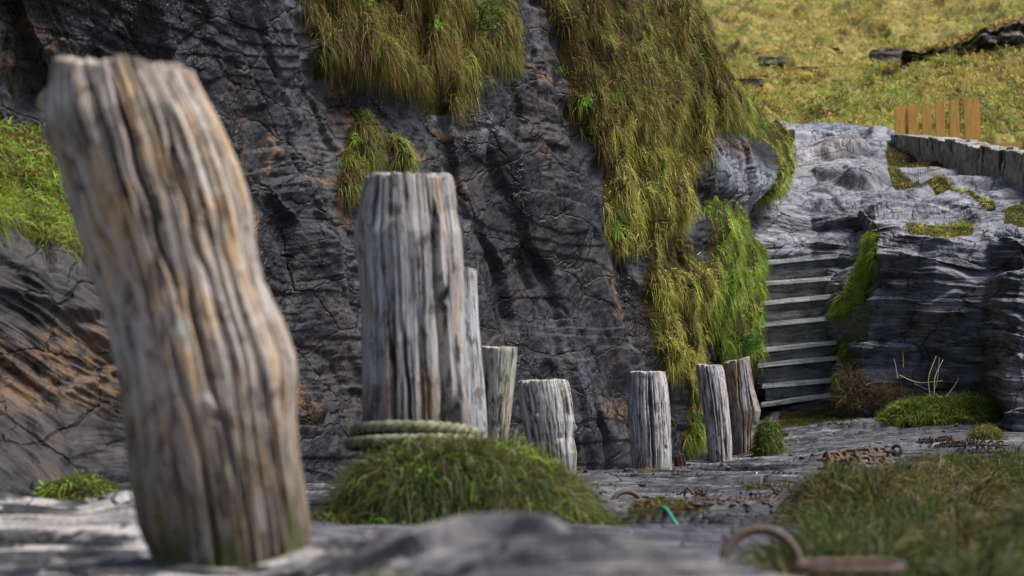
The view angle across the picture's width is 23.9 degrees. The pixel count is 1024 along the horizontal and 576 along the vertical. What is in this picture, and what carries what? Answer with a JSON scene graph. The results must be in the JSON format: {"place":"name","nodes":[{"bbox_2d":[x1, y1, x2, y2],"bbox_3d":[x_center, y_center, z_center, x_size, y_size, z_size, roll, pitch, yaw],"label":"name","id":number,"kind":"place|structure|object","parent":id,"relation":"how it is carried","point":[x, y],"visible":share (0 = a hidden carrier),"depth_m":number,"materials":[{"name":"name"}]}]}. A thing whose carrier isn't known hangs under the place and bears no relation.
{"place":"outdoors","nodes":[
{"label":"outdoors","id":0,"kind":"place"},
{"bbox_2d":[0,0,794,483],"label":"cliff","id":1,"kind":"structure","parent":0,"point":[562,294],"depth_m":14.32,"materials":[{"name":"grey stone"}]},
{"bbox_2d":[349,131,362,146],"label":"fern","id":2,"kind":"object","parent":1,"relation":"on","point":[355,139],"visible":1,"depth_m":12.60,"materials":[{"name":"green plant"}]},
{"bbox_2d":[326,107,393,219],"bbox_3d":[-0.822,-0.611,12.843,0.295,0.741,0.570,-2,-4,34],"label":"grass tuft","id":3,"kind":"object","parent":1,"relation":"on","point":[371,164],"visible":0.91,"depth_m":12.84,"materials":[{"name":"green plant"}]},
{"bbox_2d":[385,130,421,173],"bbox_3d":[-0.601,-0.666,13.179,0.254,0.387,0.310,-1,-4,24],"label":"grass tuft","id":4,"kind":"object","parent":1,"relation":"on","point":[411,163],"visible":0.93,"depth_m":13.12,"materials":[{"name":"green plant"}]},
{"bbox_2d":[296,0,530,135],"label":"hanging grass","id":5,"kind":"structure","parent":1,"relation":"on","point":[390,71],"depth_m":13.41,"materials":[{"name":"green plant"}]},
{"bbox_2d":[425,19,451,30],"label":"fern","id":6,"kind":"object","parent":1,"relation":"on","point":[435,25],"visible":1,"depth_m":13.19,"materials":[{"name":"green plant"}]},
{"bbox_2d":[472,0,508,44],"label":"bush","id":7,"kind":"object","parent":1,"relation":"on","point":[483,14],"visible":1,"depth_m":13.58,"materials":[{"name":"green plant"}]},
{"bbox_2d":[572,94,597,116],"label":"fern","id":8,"kind":"object","parent":1,"relation":"on","point":[583,103],"visible":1,"depth_m":14.89,"materials":[{"name":"green plant"}]},
{"bbox_2d":[609,198,626,221],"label":"fern","id":9,"kind":"object","parent":1,"relation":"on","point":[617,207],"visible":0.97,"depth_m":15.58,"materials":[{"name":"green plant"}]},
{"bbox_2d":[605,221,631,248],"bbox_3d":[0.677,-0.322,15.585,0.222,0.234,0.180,0,-3,0],"label":"fern","id":10,"kind":"object","parent":1,"relation":"on","point":[617,228],"visible":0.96,"depth_m":15.58,"materials":[{"name":"green plant"}]},
{"bbox_2d":[536,0,762,457],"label":"hanging grass","id":11,"kind":"structure","parent":1,"relation":"on","point":[688,218],"depth_m":16.47,"materials":[{"name":"green plant"}]},
{"bbox_2d":[681,99,692,129],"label":"bush","id":12,"kind":"object","parent":1,"relation":"on","point":[685,125],"visible":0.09,"depth_m":17.27,"materials":[{"name":"green plant"}]},
{"bbox_2d":[703,196,774,378],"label":"hanging grass","id":13,"kind":"structure","parent":1,"relation":"on","point":[744,232],"depth_m":19.35,"materials":[{"name":"green plant"}]},
{"bbox_2d":[740,328,763,354],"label":"bush","id":14,"kind":"object","parent":13,"relation":"on","point":[755,336],"visible":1,"depth_m":19.28,"materials":[{"name":"green plant"}]},
{"bbox_2d":[304,406,1023,573],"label":"ground","id":15,"kind":"structure","parent":0,"point":[707,530],"depth_m":12.02,"materials":[{"name":"stone"}]},
{"bbox_2d":[0,124,130,497],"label":"rock outcrop","id":16,"kind":"object","parent":15,"relation":"on","point":[60,412],"visible":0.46,"depth_m":9.18,"materials":[{"name":"stone"}]},
{"bbox_2d":[0,116,83,267],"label":"grass bank","id":17,"kind":"structure","parent":16,"relation":"on","point":[6,199],"depth_m":9.89,"materials":[{"name":"green plant"}]},
{"bbox_2d":[33,469,122,500],"bbox_3d":[-1.483,0.758,8.294,0.369,0.278,0.311,2,-4,-31],"label":"grass cushion","id":18,"kind":"object","parent":16,"relation":"on","point":[72,488],"depth_m":8.24,"materials":[{"name":"plant"}]},
{"bbox_2d":[37,54,311,567],"bbox_3d":[-0.623,0.071,4.499,0.514,0.991,0.363,0,-3,0],"label":"mooring post","id":19,"kind":"object","parent":15,"relation":"on","point":[158,200],"visible":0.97,"depth_m":4.37,"materials":[{"name":"grey wood"}]},
{"bbox_2d":[0,491,778,575],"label":"rock ledge","id":20,"kind":"object","parent":15,"relation":"on","point":[100,536],"visible":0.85,"depth_m":3.67,"materials":[{"name":"stone"}]},
{"bbox_2d":[361,566,408,575],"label":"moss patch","id":21,"kind":"object","parent":20,"relation":"on","point":[380,571],"visible":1,"depth_m":2.09,"materials":[{"name":"plant"}]},
{"bbox_2d":[354,172,470,464],"bbox_3d":[-0.308,0.141,7.507,0.362,0.988,0.379,0,-3,0],"label":"mooring post","id":22,"kind":"object","parent":15,"relation":"on","point":[408,239],"visible":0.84,"depth_m":7.37,"materials":[{"name":"grey wood"}]},
{"bbox_2d":[343,420,485,451],"bbox_3d":[-0.296,0.462,7.500,0.453,0.104,0.454,0,-3,0],"label":"mooring rope","id":23,"kind":"object","parent":22,"relation":"attached to","point":[356,441],"visible":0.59,"depth_m":7.32,"materials":[{"name":"beige fabric"}]},
{"bbox_2d":[463,266,487,435],"bbox_3d":[-0.174,0.373,9.205,0.167,0.904,0.183,0,-3,0],"label":"mooring post","id":24,"kind":"object","parent":15,"relation":"on","point":[478,412],"visible":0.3,"depth_m":9.15,"materials":[{"name":"grey wood"}]},
{"bbox_2d":[308,426,643,525],"bbox_3d":[-0.143,0.753,7.145,1.136,0.709,1.076,1,-4,-21],"label":"grass mound","id":25,"kind":"object","parent":15,"relation":"on","point":[389,485],"depth_m":6.93,"materials":[{"name":"plant"}]},
{"bbox_2d":[418,465,444,490],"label":"fern","id":26,"kind":"object","parent":25,"relation":"on","point":[426,472],"visible":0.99,"depth_m":6.86,"materials":[{"name":"green plant"}]},
{"bbox_2d":[481,346,517,442],"bbox_3d":[-0.055,0.618,10.580,0.160,0.731,0.161,0,-3,0],"label":"mooring post","id":27,"kind":"object","parent":15,"relation":"on","point":[499,367],"visible":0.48,"depth_m":10.54,"materials":[{"name":"grey wood"}]},
{"bbox_2d":[518,379,576,473],"bbox_3d":[0.179,0.797,11.987,0.298,0.693,0.272,0,-3,0],"label":"mooring post","id":28,"kind":"object","parent":15,"relation":"on","point":[546,408],"visible":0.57,"depth_m":11.90,"materials":[{"name":"grey wood"}]},
{"bbox_2d":[610,489,642,499],"bbox_3d":[0.505,0.965,10.600,0.167,0.167,0.023,1,-18,-11],"label":"mooring ring","id":29,"kind":"object","parent":15,"relation":"on","point":[616,495],"visible":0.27,"depth_m":10.61,"materials":[{"name":"metal"}]},
{"bbox_2d":[618,500,653,508],"bbox_3d":[0.391,0.719,7.897,0.035,0.054,0.231,2,-4,-31],"label":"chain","id":30,"kind":"object","parent":15,"relation":"on","point":[645,506],"visible":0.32,"depth_m":7.83,"materials":[{"name":"brown metal"}]},
{"bbox_2d":[627,371,671,469],"bbox_3d":[0.854,0.944,15.002,0.280,0.860,0.289,0,-3,0],"label":"mooring post","id":31,"kind":"object","parent":15,"relation":"on","point":[649,422],"visible":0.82,"depth_m":14.90,"materials":[{"name":"grey wood"}]},
{"bbox_2d":[633,464,675,472],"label":"dry grass","id":32,"kind":"structure","parent":15,"relation":"on","point":[651,470],"depth_m":14.70,"materials":[{"name":"plant"}]},
{"bbox_2d":[655,506,677,523],"bbox_3d":[0.490,0.717,7.561,0.043,0.069,0.665,1,-3,-10],"label":"green rope","id":33,"kind":"object","parent":15,"relation":"on","point":[666,509],"visible":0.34,"depth_m":7.50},
{"bbox_2d":[674,453,686,466],"bbox_3d":[1.104,1.176,15.805,0.094,0.197,0.098,0,-3,0],"label":"stump","id":34,"kind":"object","parent":15,"relation":"on","point":[679,460],"visible":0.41,"depth_m":15.78,"materials":[{"name":"brown wood"}]},
{"bbox_2d":[678,409,706,459],"bbox_3d":[1.370,1.141,18.227,0.381,0.545,1.494,0,-3,7],"label":"grass tuft","id":35,"kind":"object","parent":15,"relation":"on","point":[694,449],"visible":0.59,"depth_m":17.72,"materials":[{"name":"green plant"}]},
{"bbox_2d":[696,363,731,461],"bbox_3d":[1.426,1.009,16.989,0.272,0.956,0.196,2,-4,-25],"label":"mooring post","id":36,"kind":"object","parent":15,"relation":"on","point":[713,391],"visible":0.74,"depth_m":16.93,"materials":[{"name":"grey wood"}]},
{"bbox_2d":[685,493,783,508],"bbox_3d":[0.809,0.771,8.510,0.112,0.087,0.847,-2,-4,34],"label":"chain","id":37,"kind":"object","parent":15,"relation":"on","point":[752,498],"visible":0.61,"depth_m":8.35,"materials":[{"name":"metal"}]},
{"bbox_2d":[690,483,788,500],"bbox_3d":[0.994,0.885,10.337,0.427,0.102,0.526,0,-3,0],"label":"chain","id":38,"kind":"object","parent":15,"relation":"on","point":[774,487],"visible":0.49,"depth_m":10.37,"materials":[{"name":"metal"}]},
{"bbox_2d":[680,486,699,495],"bbox_3d":[0.785,0.902,10.586,0.103,0.074,0.022,0,-3,0],"label":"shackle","id":39,"kind":"object","parent":38,"relation":"attached to","point":[684,492],"visible":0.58,"depth_m":10.59,"materials":[{"name":"metal"}]},
{"bbox_2d":[724,356,760,454],"bbox_3d":[1.735,1.008,18.196,0.275,0.989,0.246,0,-3,0],"label":"mooring post","id":40,"kind":"object","parent":15,"relation":"on","point":[744,410],"visible":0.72,"depth_m":18.12,"materials":[{"name":"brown wood"}]},
{"bbox_2d":[719,524,804,575],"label":"mooring ring","id":41,"kind":"object","parent":15,"relation":"on","point":[734,539],"visible":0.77,"depth_m":4.76,"materials":[{"name":"metal"}]},
{"bbox_2d":[745,417,789,456],"bbox_3d":[1.870,1.186,17.612,0.361,0.505,0.351,0,-3,0],"label":"grass cushion","id":42,"kind":"object","parent":15,"relation":"on","point":[767,439],"depth_m":17.54,"materials":[{"name":"plant"}]},
{"bbox_2d":[760,471,802,474],"bbox_3d":[1.448,1.014,12.940,0.062,0.063,0.753,1,-4,-18],"label":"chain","id":43,"kind":"object","parent":15,"relation":"on","point":[795,473],"visible":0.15,"depth_m":12.88,"materials":[{"name":"metal"}]},
{"bbox_2d":[625,407,1005,509],"bbox_3d":[2.050,0.927,14.192,1.889,0.597,12.805,-1,-3,10],"label":"moss","id":44,"kind":"object","parent":15,"relation":"on","point":[752,484],"visible":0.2,"depth_m":14.08,"materials":[{"name":"green plant"}]},
{"bbox_2d":[826,369,854,415],"bbox_3d":[2.632,0.853,18.995,0.326,0.442,0.182,0,-3,0],"label":"grass tuft","id":45,"kind":"object","parent":15,"relation":"on","point":[842,382],"visible":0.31,"depth_m":18.99,"materials":[{"name":"green plant"}]},
{"bbox_2d":[795,558,905,573],"bbox_3d":[0.525,0.431,3.750,0.174,0.013,0.075,0,5,-6],"label":"iron link","id":46,"kind":"object","parent":15,"relation":"on","point":[850,566],"visible":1,"depth_m":3.73,"materials":[{"name":"metal"}]},
{"bbox_2d":[818,454,894,469],"bbox_3d":[1.990,1.011,13.734,0.467,0.135,0.264,1,-3,-13],"label":"chain","id":47,"kind":"object","parent":15,"relation":"on","point":[870,460],"visible":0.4,"depth_m":13.75,"materials":[{"name":"brown metal"}]},
{"bbox_2d":[817,444,902,462],"bbox_3d":[2.060,0.979,14.259,0.539,0.117,0.259,1,-4,-17],"label":"chain","id":48,"kind":"object","parent":15,"relation":"on","point":[841,453],"visible":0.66,"depth_m":14.24,"materials":[{"name":"brown metal"}]},
{"bbox_2d":[730,437,1023,575],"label":"grass bank","id":49,"kind":"structure","parent":15,"relation":"on","point":[979,496],"depth_m":6.33,"materials":[{"name":"plant"}]},
{"bbox_2d":[748,120,1023,430],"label":"rock terrace","id":50,"kind":"object","parent":15,"relation":"on","point":[955,304],"visible":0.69,"depth_m":18.93,"materials":[{"name":"stone"}]},
{"bbox_2d":[717,67,797,216],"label":"turf","id":51,"kind":"structure","parent":50,"relation":"on","point":[768,198],"depth_m":22.44,"materials":[{"name":"green plant"}]},
{"bbox_2d":[751,238,768,382],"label":"turf","id":52,"kind":"structure","parent":50,"relation":"on","point":[761,296],"depth_m":20.22,"materials":[{"name":"green plant"}]},
{"bbox_2d":[754,253,840,410],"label":"stone stairs","id":53,"kind":"structure","parent":50,"relation":"on","point":[802,358],"depth_m":20.75,"materials":[{"name":"stone"}]},
{"bbox_2d":[833,340,852,370],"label":"grass tuft","id":54,"kind":"object","parent":50,"relation":"on","point":[843,355],"visible":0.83,"depth_m":19.54,"materials":[{"name":"green plant"}]},
{"bbox_2d":[826,228,885,334],"bbox_3d":[2.879,-0.060,20.159,0.552,0.912,2.552,0,-3,6],"label":"grass tuft","id":55,"kind":"object","parent":50,"relation":"on","point":[862,275],"visible":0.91,"depth_m":19.87,"materials":[{"name":"green plant"}]},
{"bbox_2d":[823,359,920,417],"bbox_3d":[2.772,0.811,18.659,0.835,0.556,0.474,-1,-4,23],"label":"bramble heap","id":56,"kind":"object","parent":50,"relation":"on","point":[880,395],"visible":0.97,"depth_m":18.65,"materials":[{"name":"brown plant"}]},
{"bbox_2d":[882,141,943,167],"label":"turf","id":57,"kind":"structure","parent":50,"relation":"on","point":[923,163],"depth_m":25.72,"materials":[{"name":"green plant"}]},
{"bbox_2d":[894,98,980,141],"bbox_3d":[4.970,-1.794,28.263,1.029,0.848,0.204,0,-3,0],"label":"picket fence","id":58,"kind":"object","parent":50,"relation":"on","point":[906,121],"visible":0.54,"depth_m":28.18,"materials":[{"name":"brown wood"}]},
{"bbox_2d":[902,219,978,237],"bbox_3d":[3.489,-0.422,19.552,0.631,0.355,1.423,-1,-3,13],"label":"grass tuft","id":59,"kind":"object","parent":50,"relation":"on","point":[957,224],"visible":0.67,"depth_m":19.22,"materials":[{"name":"green plant"}]},
{"bbox_2d":[887,166,998,210],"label":"turf","id":60,"kind":"structure","parent":50,"relation":"on","point":[935,180],"depth_m":22.92,"materials":[{"name":"green plant"}]},
{"bbox_2d":[890,134,1023,191],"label":"stone wall","id":61,"kind":"structure","parent":50,"relation":"on","point":[970,157],"depth_m":24.17,"materials":[{"name":"grey stone"}]},
{"bbox_2d":[1002,203,1023,227],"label":"turf","id":62,"kind":"structure","parent":50,"relation":"on","point":[1015,217],"depth_m":20.06,"materials":[{"name":"green plant"}]},
{"bbox_2d":[875,390,1002,428],"bbox_3d":[3.341,1.014,18.278,1.253,0.502,0.844,0,-3,0],"label":"grass mound","id":63,"kind":"object","parent":15,"relation":"on","point":[935,411],"depth_m":18.10,"materials":[{"name":"plant"}]},
{"bbox_2d":[928,357,935,397],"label":"dry stalk","id":64,"kind":"object","parent":63,"relation":"on","point":[928,378],"visible":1,"depth_m":18.15,"materials":[{"name":"plant"}]},
{"bbox_2d":[915,437,1003,453],"bbox_3d":[2.748,0.989,15.162,0.130,0.108,2.110,0,-3,-4],"label":"chain","id":65,"kind":"object","parent":15,"relation":"on","point":[953,444],"visible":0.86,"depth_m":14.93,"materials":[{"name":"metal"}]},
{"bbox_2d":[930,435,1009,446],"bbox_3d":[2.897,0.995,15.709,0.142,0.080,1.821,0,-3,-6],"label":"chain","id":66,"kind":"object","parent":15,"relation":"on","point":[971,442],"visible":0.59,"depth_m":15.20,"materials":[{"name":"metal"}]},
{"bbox_2d":[964,422,1010,440],"bbox_3d":[3.177,1.049,16.197,0.391,0.308,0.350,0,-3,0],"label":"grass cushion","id":67,"kind":"object","parent":15,"relation":"on","point":[985,432],"depth_m":16.15,"materials":[{"name":"plant"}]},
{"bbox_2d":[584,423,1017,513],"bbox_3d":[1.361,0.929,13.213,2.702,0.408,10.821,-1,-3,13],"label":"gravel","id":68,"kind":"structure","parent":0,"point":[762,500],"depth_m":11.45,"materials":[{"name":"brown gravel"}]},
{"bbox_2d":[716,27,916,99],"bbox_3d":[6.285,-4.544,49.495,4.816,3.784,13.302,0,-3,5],"label":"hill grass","id":69,"kind":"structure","parent":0,"point":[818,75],"depth_m":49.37,"materials":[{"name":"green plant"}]},
{"bbox_2d":[701,0,1023,116],"bbox_3d":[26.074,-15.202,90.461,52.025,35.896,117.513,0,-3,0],"label":"hillside","id":70,"kind":"structure","parent":0,"point":[926,30],"depth_m":59.89,"materials":[{"name":"green plant"}]},
{"bbox_2d":[737,79,764,102],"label":"hill rock","id":71,"kind":"object","parent":70,"relation":"on","point":[759,82],"visible":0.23,"depth_m":43.73,"materials":[{"name":"stone"}]},
{"bbox_2d":[757,56,787,71],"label":"hill rock","id":72,"kind":"object","parent":70,"relation":"on","point":[781,62],"visible":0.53,"depth_m":49.78,"materials":[{"name":"stone"}]},
{"bbox_2d":[795,66,844,84],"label":"hill rock","id":73,"kind":"object","parent":70,"relation":"on","point":[804,69],"visible":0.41,"depth_m":48.82,"materials":[{"name":"stone"}]},
{"bbox_2d":[807,48,841,55],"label":"hill rock","id":74,"kind":"object","parent":70,"relation":"on","point":[835,49],"visible":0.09,"depth_m":53.71,"materials":[{"name":"stone"}]},
{"bbox_2d":[864,48,904,78],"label":"hill rock","id":75,"kind":"object","parent":70,"relation":"on","point":[877,54],"visible":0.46,"depth_m":49.72,"materials":[{"name":"stone"}]},
{"bbox_2d":[900,21,1023,71],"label":"rock ledge","id":76,"kind":"object","parent":70,"relation":"on","point":[986,39],"visible":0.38,"depth_m":48.97,"materials":[{"name":"stone"}]},
{"bbox_2d":[912,15,1023,52],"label":"hanging grass","id":77,"kind":"structure","parent":76,"relation":"on","point":[961,38],"depth_m":50.42,"materials":[{"name":"green plant"}]},
{"bbox_2d":[746,41,1023,149],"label":"hill knoll","id":78,"kind":"structure","parent":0,"point":[991,138],"depth_m":36.68,"materials":[{"name":"green plant"}]},
{"bbox_2d":[991,142,1020,149],"bbox_3d":[6.812,-1.731,31.023,1.404,0.463,0.103,0,-3,0],"label":"picket fence","id":79,"kind":"object","parent":78,"relation":"on","point":[1015,144],"visible":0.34,"depth_m":30.98,"materials":[{"name":"brown wood"}]}
]}

